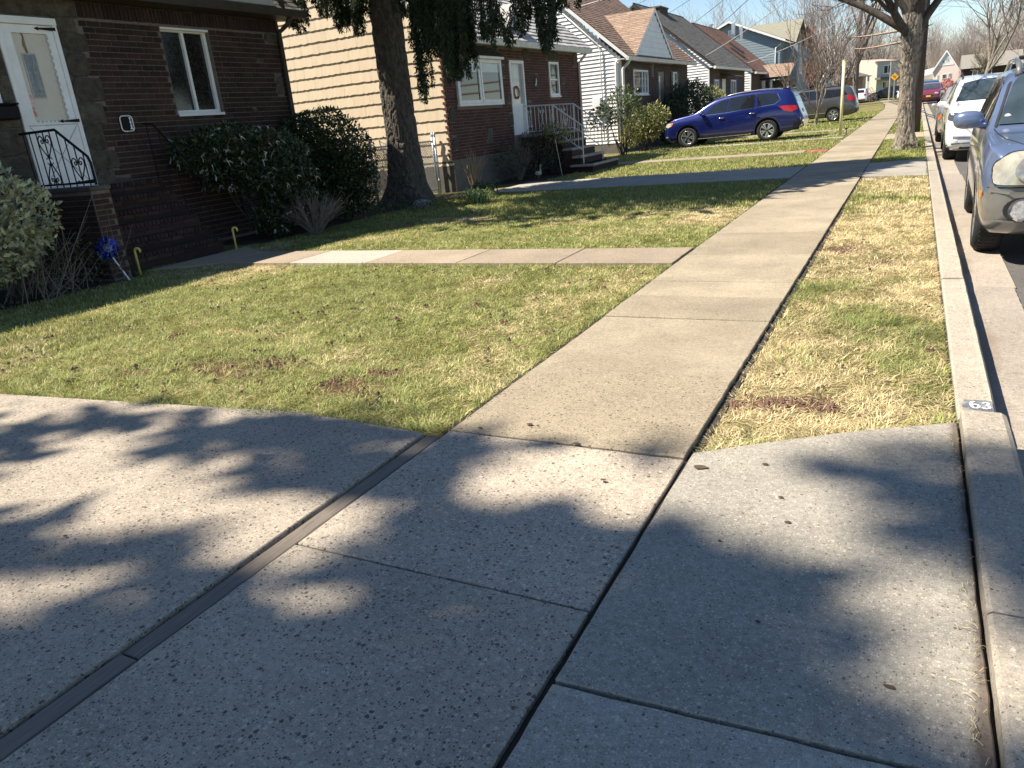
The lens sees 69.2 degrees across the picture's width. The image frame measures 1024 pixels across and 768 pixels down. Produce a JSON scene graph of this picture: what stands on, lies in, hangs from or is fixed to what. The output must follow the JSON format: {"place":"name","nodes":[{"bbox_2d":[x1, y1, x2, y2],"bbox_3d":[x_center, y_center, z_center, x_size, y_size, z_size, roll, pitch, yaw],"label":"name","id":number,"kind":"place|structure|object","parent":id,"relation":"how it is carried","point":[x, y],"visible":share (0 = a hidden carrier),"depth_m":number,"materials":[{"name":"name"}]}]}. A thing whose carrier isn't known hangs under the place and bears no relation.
{"place":"outdoors","nodes":[
{"label":"outdoors","id":0,"kind":"place"},
{"bbox_2d":[0,274,147,310],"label":"garden soil","id":1,"kind":"structure","parent":0,"point":[39,297],"depth_m":9.44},
{"bbox_2d":[0,161,64,304],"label":"pale leaved bush","id":2,"kind":"object","parent":1,"relation":"on","point":[10,233],"visible":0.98,"depth_m":8.32,"materials":[{"name":"green plant"}]},
{"bbox_2d":[0,191,131,312],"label":"straggly shrub","id":3,"kind":"object","parent":1,"relation":"on","point":[50,281],"visible":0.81,"depth_m":8.96,"materials":[{"name":"brown plant"}]},
{"bbox_2d":[0,394,440,761],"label":"driveway","id":4,"kind":"structure","parent":0,"point":[169,520],"depth_m":3.20,"materials":[{"name":"concrete"}]},
{"bbox_2d":[0,319,568,432],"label":"lawn grass","id":5,"kind":"structure","parent":0,"point":[196,351],"depth_m":5.25,"materials":[{"name":"plant"}]},
{"bbox_2d":[223,193,460,244],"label":"garden soil","id":6,"kind":"structure","parent":0,"point":[252,239],"depth_m":13.49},
{"bbox_2d":[165,119,325,238],"bbox_3d":[-4.419,-3.444,12.562,2.392,2.014,1.640,-12,20,-17],"label":"pieris bush","id":7,"kind":"object","parent":6,"relation":"on","point":[254,160],"visible":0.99,"depth_m":12.24,"materials":[{"name":"green plant"}]},
{"bbox_2d":[278,187,352,234],"bbox_3d":[-3.372,-2.892,12.423,1.210,0.797,1.194,5,22,27],"label":"bare shrub","id":8,"kind":"object","parent":6,"relation":"on","point":[316,229],"visible":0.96,"depth_m":12.43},
{"bbox_2d":[275,104,380,220],"bbox_3d":[-3.764,-4.244,14.339,2.410,2.171,1.852,5,22,27],"label":"rounded evergreen bush","id":9,"kind":"object","parent":6,"relation":"on","point":[336,163],"visible":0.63,"depth_m":13.94,"materials":[{"name":"green plant"}]},
{"bbox_2d":[288,0,609,206],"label":"spruce tree","id":10,"kind":"object","parent":6,"relation":"on","point":[446,28],"visible":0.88,"depth_m":14.26,"materials":[{"name":"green plant"}]},
{"bbox_2d":[79,263,665,340],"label":"lawn grass","id":11,"kind":"structure","parent":0,"point":[279,293],"depth_m":7.24,"materials":[{"name":"plant"}]},
{"bbox_2d":[152,247,692,270],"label":"front path","id":12,"kind":"structure","parent":0,"point":[247,256],"depth_m":8.93,"materials":[{"name":"concrete"}]},
{"bbox_2d":[0,100,897,767],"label":"sidewalk","id":13,"kind":"structure","parent":0,"point":[434,604],"depth_m":2.64,"materials":[{"name":"concrete"}]},
{"bbox_2d":[63,423,894,688],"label":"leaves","id":14,"kind":"object","parent":13,"relation":"on","point":[758,621],"visible":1,"depth_m":3.12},
{"bbox_2d":[0,99,952,451],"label":"lawn","id":15,"kind":"structure","parent":0,"point":[872,105],"depth_m":5.75,"materials":[{"name":"plant"}]},
{"bbox_2d":[94,237,129,280],"bbox_3d":[-5.189,-1.611,9.617,0.324,0.586,0.144,-14,21,-23],"label":"pinwheel","id":16,"kind":"object","parent":15,"relation":"on","point":[104,247],"visible":0.94,"depth_m":9.56,"materials":[{"name":"blue plastic"}]},
{"bbox_2d":[24,178,224,280],"bbox_3d":[-5.420,-2.284,10.747,1.420,1.280,2.100,5,22,27],"label":"front stoop","id":17,"kind":"object","parent":15,"relation":"on","point":[167,227],"visible":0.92,"depth_m":10.54,"materials":[{"name":"brick"}]},
{"bbox_2d":[18,128,97,188],"bbox_3d":[-5.919,-2.934,9.670,1.337,0.732,0.034,5,22,27],"label":"iron railing","id":18,"kind":"object","parent":17,"relation":"on","point":[77,160],"visible":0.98,"depth_m":9.64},
{"bbox_2d":[143,123,214,236],"bbox_3d":[-5.078,-3.132,11.427,1.124,1.763,0.030,5,22,27],"label":"iron railing","id":19,"kind":"object","parent":17,"relation":"on","point":[180,154],"visible":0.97,"depth_m":11.34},
{"bbox_2d":[0,263,258,371],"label":"lawn grass","id":20,"kind":"structure","parent":15,"relation":"on","point":[98,297],"depth_m":7.86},
{"bbox_2d":[0,0,311,289],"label":"brick house","id":21,"kind":"structure","parent":15,"relation":"on","point":[83,75],"depth_m":11.39,"materials":[{"name":"brown brick"}]},
{"bbox_2d":[0,95,20,120],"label":"mailbox","id":22,"kind":"object","parent":21,"relation":"attached to","point":[9,111],"visible":1,"depth_m":9.62,"materials":[{"name":"black paint"}]},
{"bbox_2d":[0,15,97,188],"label":"storm door","id":23,"kind":"structure","parent":21,"relation":"in","point":[31,48],"depth_m":10.17,"materials":[{"name":"white paint"}]},
{"bbox_2d":[118,115,134,131],"bbox_3d":[-5.825,-3.937,11.232,0.030,0.235,0.225,5,22,27],"label":"number plate","id":24,"kind":"object","parent":21,"relation":"attached to","point":[126,122],"visible":1,"depth_m":11.23,"materials":[{"name":"black paint"}]},
{"bbox_2d":[159,27,224,115],"bbox_3d":[-5.310,-5.131,12.264,0.190,1.330,0.950,5,22,27],"label":"window","id":25,"kind":"structure","parent":21,"relation":"in","point":[186,50],"depth_m":12.31,"materials":[{"name":"glass"}]},
{"bbox_2d":[0,382,453,433],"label":"edge grass","id":26,"kind":"structure","parent":15,"relation":"on","point":[21,390],"depth_m":4.56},
{"bbox_2d":[259,355,304,370],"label":"soil clods","id":27,"kind":"object","parent":15,"relation":"on","point":[276,362],"visible":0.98,"depth_m":5.39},
{"bbox_2d":[0,265,643,400],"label":"soil clods","id":28,"kind":"object","parent":15,"relation":"on","point":[377,393],"visible":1,"depth_m":6.36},
{"bbox_2d":[304,373,368,396],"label":"soil clods","id":29,"kind":"object","parent":15,"relation":"on","point":[333,382],"visible":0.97,"depth_m":4.80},
{"bbox_2d":[314,133,441,216],"bbox_3d":[-2.857,-4.719,16.554,0.072,1.460,4.518,5,22,27],"label":"chain link fence","id":30,"kind":"object","parent":15,"relation":"on","point":[432,141],"visible":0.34,"depth_m":17.99,"materials":[{"name":"metal"}]},
{"bbox_2d":[360,368,403,380],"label":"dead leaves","id":31,"kind":"object","parent":15,"relation":"on","point":[385,375],"visible":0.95,"depth_m":4.89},
{"bbox_2d":[354,196,450,214],"bbox_3d":[-2.469,-3.703,15.339,2.281,0.219,2.276,5,22,27],"label":"ground cover","id":32,"kind":"object","parent":15,"relation":"on","point":[387,205],"visible":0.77,"depth_m":15.04,"materials":[{"name":"green plant"}]},
{"bbox_2d":[174,260,664,268],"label":"edge grass","id":33,"kind":"structure","parent":15,"relation":"on","point":[557,265],"depth_m":8.51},
{"bbox_2d":[277,0,592,195],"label":"brick house","id":34,"kind":"structure","parent":15,"relation":"on","point":[480,112],"depth_m":19.18,"materials":[{"name":"beige"}]},
{"bbox_2d":[456,46,504,106],"bbox_3d":[-0.788,-7.879,18.972,0.200,1.430,2.490,5,22,27],"label":"bay window","id":35,"kind":"structure","parent":34,"relation":"in","point":[485,87],"depth_m":19.12,"materials":[{"name":"glass"}]},
{"bbox_2d":[508,60,528,134],"bbox_3d":[0.154,-8.093,21.036,0.122,1.960,0.900,5,22,27],"label":"door","id":36,"kind":"structure","parent":34,"relation":"in","point":[516,68],"depth_m":21.08,"materials":[{"name":"white paint"}]},
{"bbox_2d":[548,62,561,96],"bbox_3d":[1.282,-9.404,22.967,0.150,1.015,0.790,5,22,27],"label":"window","id":37,"kind":"structure","parent":34,"relation":"in","point":[553,67],"depth_m":23.00,"materials":[{"name":"white paint"}]},
{"bbox_2d":[423,189,493,208],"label":"ground cover","id":38,"kind":"object","parent":15,"relation":"on","point":[448,199],"visible":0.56,"depth_m":15.07,"materials":[{"name":"green plant"}]},
{"bbox_2d":[461,148,487,187],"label":"dry stem clump","id":39,"kind":"object","parent":15,"relation":"on","point":[475,176],"visible":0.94,"depth_m":16.72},
{"bbox_2d":[457,187,496,204],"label":"daffodil clump","id":40,"kind":"object","parent":15,"relation":"on","point":[478,196],"visible":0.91,"depth_m":14.92,"materials":[{"name":"green plant"}]},
{"bbox_2d":[471,179,501,195],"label":"daffodil clump","id":41,"kind":"object","parent":15,"relation":"on","point":[488,185],"visible":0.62,"depth_m":16.30,"materials":[{"name":"green plant"}]},
{"bbox_2d":[432,262,669,431],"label":"edge grass","id":42,"kind":"structure","parent":15,"relation":"on","point":[572,335],"depth_m":5.07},
{"bbox_2d":[521,130,618,174],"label":"front steps","id":43,"kind":"structure","parent":15,"relation":"on","point":[593,161],"depth_m":21.08,"materials":[{"name":"grey concrete"}]},
{"bbox_2d":[522,104,585,163],"bbox_3d":[1.210,-7.032,20.923,1.885,1.690,0.040,5,22,27],"label":"step railing","id":44,"kind":"object","parent":43,"relation":"on","point":[553,106],"visible":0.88,"depth_m":20.77,"materials":[{"name":"metal"}]},
{"bbox_2d":[545,103,604,158],"bbox_3d":[1.897,-7.540,22.180,1.885,1.690,0.040,5,22,27],"label":"step railing","id":45,"kind":"object","parent":43,"relation":"on","point":[564,109],"visible":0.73,"depth_m":22.00,"materials":[{"name":"metal"}]},
{"bbox_2d":[587,83,652,154],"bbox_3d":[3.838,-9.451,26.559,2.212,2.462,2.186,5,22,27],"label":"rhododendron","id":46,"kind":"object","parent":15,"relation":"on","point":[620,118],"visible":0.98,"depth_m":26.37,"materials":[{"name":"green plant"}]},
{"bbox_2d":[548,0,696,153],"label":"brick house","id":47,"kind":"structure","parent":15,"relation":"on","point":[644,55],"depth_m":29.30,"materials":[{"name":"white wood"}]},
{"bbox_2d":[633,70,649,95],"bbox_3d":[5.217,-12.229,30.177,0.150,0.975,1.960,5,22,27],"label":"window","id":48,"kind":"structure","parent":47,"relation":"in","point":[640,77],"depth_m":30.25,"materials":[{"name":"glass"}]},
{"bbox_2d":[658,72,664,105],"bbox_3d":[6.563,-12.726,32.807,0.092,1.980,1.000,5,22,27],"label":"door","id":49,"kind":"structure","parent":47,"relation":"in","point":[661,93],"depth_m":32.64,"materials":[{"name":"grey glass"}]},
{"bbox_2d":[619,99,671,150],"bbox_3d":[5.019,-9.703,27.934,2.109,1.822,1.226,5,22,27],"label":"rhododendron","id":50,"kind":"object","parent":15,"relation":"on","point":[640,133],"visible":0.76,"depth_m":27.79,"materials":[{"name":"green plant"}]},
{"bbox_2d":[652,77,714,145],"bbox_3d":[7.761,-12.221,33.157,1.762,2.790,7.630,5,22,27],"label":"clipped yew","id":51,"kind":"object","parent":15,"relation":"on","point":[678,105],"visible":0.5,"depth_m":31.90,"materials":[{"name":"green plant"}]},
{"bbox_2d":[629,3,751,113],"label":"brick house","id":52,"kind":"structure","parent":15,"relation":"on","point":[725,72],"depth_m":42.45,"materials":[{"name":"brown brick"}]},
{"bbox_2d":[699,84,725,107],"bbox_3d":[10.151,-13.771,37.327,1.887,2.456,3.725,5,22,27],"label":"clipped yew","id":53,"kind":"object","parent":15,"relation":"on","point":[715,91],"visible":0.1,"depth_m":36.52,"materials":[{"name":"green plant"}]},
{"bbox_2d":[676,22,794,91],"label":"brick house","id":54,"kind":"structure","parent":15,"relation":"on","point":[763,75],"depth_m":54.58,"materials":[{"name":"brown brick"}]},
{"bbox_2d":[665,87,808,147],"bbox_3d":[8.428,-10.053,28.066,5.062,1.796,2.290,4,21,27],"label":"parked suv","id":55,"kind":"object","parent":15,"relation":"on","point":[768,114],"visible":0.99,"depth_m":27.08,"materials":[{"name":"blue paint"}]},
{"bbox_2d":[633,137,841,151],"bbox_3d":[7.907,-8.607,26.873,7.490,0.082,0.550,5,22,27],"label":"driveway strip","id":56,"kind":"object","parent":15,"relation":"on","point":[735,144],"visible":0.3,"depth_m":26.80,"materials":[{"name":"concrete"}]},
{"bbox_2d":[708,21,809,91],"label":"blue house","id":57,"kind":"structure","parent":15,"relation":"on","point":[759,44],"depth_m":63.55,"materials":[{"name":"grey"}]},
{"bbox_2d":[729,393,792,412],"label":"soil clods","id":58,"kind":"object","parent":15,"relation":"on","point":[734,404],"visible":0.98,"depth_m":3.83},
{"bbox_2d":[748,19,813,54],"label":"tan house","id":59,"kind":"structure","parent":15,"relation":"on","point":[779,29],"depth_m":83.10,"materials":[{"name":"beige"}]},
{"bbox_2d":[750,393,839,411],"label":"soil clods","id":60,"kind":"object","parent":15,"relation":"on","point":[829,407],"visible":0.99,"depth_m":3.79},
{"bbox_2d":[799,39,828,88],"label":"leafless tree","id":61,"kind":"object","parent":15,"relation":"on","point":[810,69],"visible":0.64,"depth_m":57.35,"materials":[{"name":"brown plant"}]},
{"bbox_2d":[767,1,875,125],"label":"ornamental tree","id":62,"kind":"object","parent":15,"relation":"on","point":[816,64],"visible":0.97,"depth_m":35.71,"materials":[{"name":"brown plant"}]},
{"bbox_2d":[808,54,839,88],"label":"grey house","id":63,"kind":"structure","parent":15,"relation":"on","point":[830,84],"depth_m":73.19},
{"bbox_2d":[798,85,858,121],"bbox_3d":[15.874,-14.965,40.051,5.092,1.773,2.310,4,21,27],"label":"parked minivan","id":64,"kind":"object","parent":15,"relation":"on","point":[830,109],"visible":0.29,"depth_m":38.68,"materials":[{"name":"paint"}]},
{"bbox_2d":[694,405,965,452],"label":"edge grass","id":65,"kind":"structure","parent":15,"relation":"on","point":[839,430],"depth_m":3.41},
{"bbox_2d":[792,0,887,79],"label":"leafless tree","id":66,"kind":"object","parent":15,"relation":"on","point":[847,29],"visible":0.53,"depth_m":73.89,"materials":[{"name":"brown plant"}]},
{"bbox_2d":[839,60,845,135],"bbox_3d":[11.459,-9.868,25.782,0.100,2.560,0.100,5,22,27],"label":"yellow post","id":67,"kind":"object","parent":15,"relation":"on","point":[842,97],"visible":0.87,"depth_m":25.73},
{"bbox_2d":[830,36,861,85],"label":"leafless tree","id":68,"kind":"object","parent":15,"relation":"on","point":[837,82],"visible":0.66,"depth_m":66.61,"materials":[{"name":"brown plant"}]},
{"bbox_2d":[771,234,934,416],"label":"soil clods","id":69,"kind":"object","parent":15,"relation":"on","point":[842,365],"visible":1,"depth_m":5.07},
{"bbox_2d":[767,0,941,149],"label":"street tree","id":70,"kind":"object","parent":15,"relation":"on","point":[910,25],"visible":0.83,"depth_m":17.33,"materials":[{"name":"brown plant"}]},
{"bbox_2d":[849,0,883,97],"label":"tall bare tree","id":71,"kind":"object","parent":15,"relation":"on","point":[855,82],"visible":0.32,"depth_m":76.17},
{"bbox_2d":[915,0,929,131],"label":"utility pole","id":72,"kind":"object","parent":15,"relation":"on","point":[920,73],"visible":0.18,"depth_m":23.47,"materials":[{"name":"brown wood"}]},
{"bbox_2d":[223,207,747,251],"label":"lawn grass","id":73,"kind":"structure","parent":0,"point":[345,230],"depth_m":10.77,"materials":[{"name":"plant"}]},
{"bbox_2d":[494,173,570,184],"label":"garden soil","id":74,"kind":"structure","parent":0,"point":[537,179],"depth_m":20.07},
{"bbox_2d":[505,134,531,179],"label":"bare shrub","id":75,"kind":"object","parent":74,"relation":"on","point":[521,175],"visible":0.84,"depth_m":19.93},
{"bbox_2d":[489,124,564,180],"bbox_3d":[0.419,-6.269,20.117,1.294,1.406,2.513,10,25,38],"label":"foundation bush","id":76,"kind":"object","parent":74,"relation":"on","point":[531,174],"visible":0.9,"depth_m":20.16,"materials":[{"name":"green plant"}]},
{"bbox_2d":[540,121,574,173],"bbox_3d":[1.283,-6.643,20.808,1.006,1.441,0.945,5,22,27],"label":"rhododendron","id":77,"kind":"object","parent":74,"relation":"on","point":[561,132],"visible":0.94,"depth_m":20.70,"materials":[{"name":"green plant"}]},
{"bbox_2d":[365,178,787,219],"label":"lawn grass","id":78,"kind":"structure","parent":0,"point":[728,190],"depth_m":13.61,"materials":[{"name":"plant"}]},
{"bbox_2d":[495,166,804,193],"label":"driveway","id":79,"kind":"structure","parent":0,"point":[731,175],"depth_m":16.23,"materials":[{"name":"concrete"}]},
{"bbox_2d":[547,144,833,180],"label":"lawn grass","id":80,"kind":"structure","parent":0,"point":[686,165],"depth_m":19.36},
{"bbox_2d":[618,149,828,164],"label":"front path","id":81,"kind":"structure","parent":0,"point":[728,156],"depth_m":21.18,"materials":[{"name":"concrete"}]},
{"bbox_2d":[605,128,856,158],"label":"lawn grass","id":82,"kind":"structure","parent":0,"point":[716,149],"depth_m":25.92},
{"bbox_2d":[496,422,1000,767],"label":"driveway apron","id":83,"kind":"object","parent":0,"point":[843,587],"visible":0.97,"depth_m":2.15,"materials":[{"name":"concrete"}]},
{"bbox_2d":[942,437,991,763],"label":"dead grass bits","id":84,"kind":"object","parent":83,"relation":"on","point":[969,608],"visible":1,"depth_m":2.07,"materials":[{"name":"plant"}]},
{"bbox_2d":[708,128,855,139],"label":"front path","id":85,"kind":"structure","parent":0,"point":[785,133],"depth_m":30.95,"materials":[{"name":"concrete"}]},
{"bbox_2d":[714,110,881,138],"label":"lawn grass","id":86,"kind":"structure","parent":0,"point":[857,117],"depth_m":36.39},
{"bbox_2d":[583,0,1023,64],"label":"sky","id":87,"kind":"structure","parent":0,"point":[954,13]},
{"bbox_2d":[698,280,958,451],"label":"verge grass","id":88,"kind":"structure","parent":0,"point":[865,392],"depth_m":4.29,"materials":[{"name":"plant"}]},
{"bbox_2d":[836,72,870,91],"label":"pink brick house","id":89,"kind":"structure","parent":0,"point":[862,80],"depth_m":99.13,"materials":[{"name":"grey"}]},
{"bbox_2d":[798,211,940,285],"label":"verge grass","id":90,"kind":"structure","parent":0,"point":[871,238],"depth_m":7.19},
{"bbox_2d":[841,174,932,214],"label":"verge grass","id":91,"kind":"structure","parent":0,"point":[906,183],"depth_m":10.56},
{"bbox_2d":[861,158,927,177],"bbox_3d":[7.292,-4.065,14.110,1.043,0.104,3.248,5,22,27],"label":"driveway apron","id":92,"kind":"object","parent":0,"point":[917,167],"visible":0.76,"depth_m":13.83,"materials":[{"name":"concrete"}]},
{"bbox_2d":[870,136,925,162],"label":"verge grass","id":93,"kind":"structure","parent":0,"point":[884,153],"depth_m":16.93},
{"bbox_2d":[926,100,1023,308],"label":"road","id":94,"kind":"structure","parent":0,"point":[1011,249],"depth_m":7.31,"materials":[{"name":"asphalt"}]},
{"bbox_2d":[922,82,944,102],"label":"parked suv","id":95,"kind":"object","parent":94,"relation":"on","point":[932,91],"visible":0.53,"depth_m":61.58,"materials":[{"name":"red paint"}]},
{"bbox_2d":[931,86,952,141],"bbox_3d":[13.492,-8.013,21.786,2.140,1.453,4.760,5,22,28],"label":"parked sedan","id":96,"kind":"object","parent":94,"relation":"on","point":[938,123],"visible":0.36,"depth_m":20.97,"materials":[{"name":"silver metal"}]},
{"bbox_2d":[937,72,1002,159],"bbox_3d":[10.778,-6.124,16.717,2.180,1.737,4.560,5,22,28],"label":"parked suv","id":97,"kind":"object","parent":94,"relation":"on","point":[968,93],"visible":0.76,"depth_m":15.94,"materials":[{"name":"white paint"}]},
{"bbox_2d":[923,101,1023,476],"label":"gutter","id":98,"kind":"object","parent":94,"relation":"on","point":[997,309],"visible":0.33,"depth_m":5.46,"materials":[{"name":"concrete"}]},
{"bbox_2d":[953,55,1023,250],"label":"parked suv","id":99,"kind":"object","parent":94,"relation":"on","point":[994,197],"visible":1,"depth_m":7.03,"materials":[{"name":"blue paint"}]},
{"label":"ground","id":100,"kind":"structure","parent":0,"visible":0},
{"bbox_2d":[597,0,1023,81],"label":"woods","id":101,"kind":"object","parent":100,"relation":"on","point":[962,47],"visible":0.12,"depth_m":178.41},
{"bbox_2d":[921,102,1023,767],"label":"kerb","id":102,"kind":"structure","parent":100,"relation":"on","point":[994,479],"depth_m":2.67,"materials":[{"name":"concrete"}]},
{"bbox_2d":[962,400,993,411],"bbox_3d":[2.155,0.107,3.438,0.125,0.003,0.205,5,22,27],"label":"painted house number","id":103,"kind":"object","parent":102,"relation":"on","point":[982,405],"visible":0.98,"depth_m":3.46,"materials":[{"name":"grey paint"}]},
{"bbox_2d":[930,0,1023,73],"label":"vase shaped tree","id":104,"kind":"object","parent":100,"relation":"on","point":[989,67],"visible":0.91,"depth_m":43.27,"materials":[{"name":"brown plant"}]},
{"bbox_2d":[967,0,1023,55],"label":"leafless tree","id":105,"kind":"object","parent":100,"relation":"on","point":[997,30],"visible":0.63,"depth_m":71.58,"materials":[{"name":"brown plant"}]},
{"label":"lawn","id":106,"kind":"structure","parent":0,"visible":0},
{"bbox_2d":[761,0,850,53],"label":"leafless tree","id":107,"kind":"object","parent":106,"relation":"on","point":[806,18],"visible":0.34,"depth_m":88.61,"materials":[{"name":"brown plant"}]},
{"bbox_2d":[845,8,900,59],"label":"leafless tree","id":108,"kind":"object","parent":106,"relation":"on","point":[878,43],"visible":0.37,"depth_m":144.11,"materials":[{"name":"brown plant"}]},
{"bbox_2d":[859,59,899,94],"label":"cream house","id":109,"kind":"structure","parent":106,"relation":"on","point":[877,70],"depth_m":126.75,"materials":[{"name":"paint"}]},
{"bbox_2d":[869,85,898,100],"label":"parked suv","id":110,"kind":"object","parent":106,"relation":"on","point":[882,93],"visible":0.59,"depth_m":96.72,"materials":[{"name":"black paint"}]},
{"bbox_2d":[924,50,959,87],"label":"pink house","id":111,"kind":"structure","parent":106,"relation":"on","point":[946,66],"depth_m":154.17,"materials":[{"name":"paint"}]},
{"bbox_2d":[970,36,1008,73],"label":"leafless tree","id":112,"kind":"object","parent":106,"relation":"on","point":[983,62],"visible":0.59,"depth_m":119.11,"materials":[{"name":"brown plant"}]},
{"bbox_2d":[959,49,1023,75],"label":"brick house","id":113,"kind":"structure","parent":106,"relation":"on","point":[966,62],"depth_m":143.62,"materials":[{"name":"white paint"}]},
{"label":"road","id":114,"kind":"structure","parent":0,"visible":0},
{"bbox_2d":[858,88,869,102],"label":"parked van","id":115,"kind":"object","parent":114,"relation":"on","point":[863,94],"visible":0.51,"depth_m":86.48,"materials":[{"name":"white paint"}]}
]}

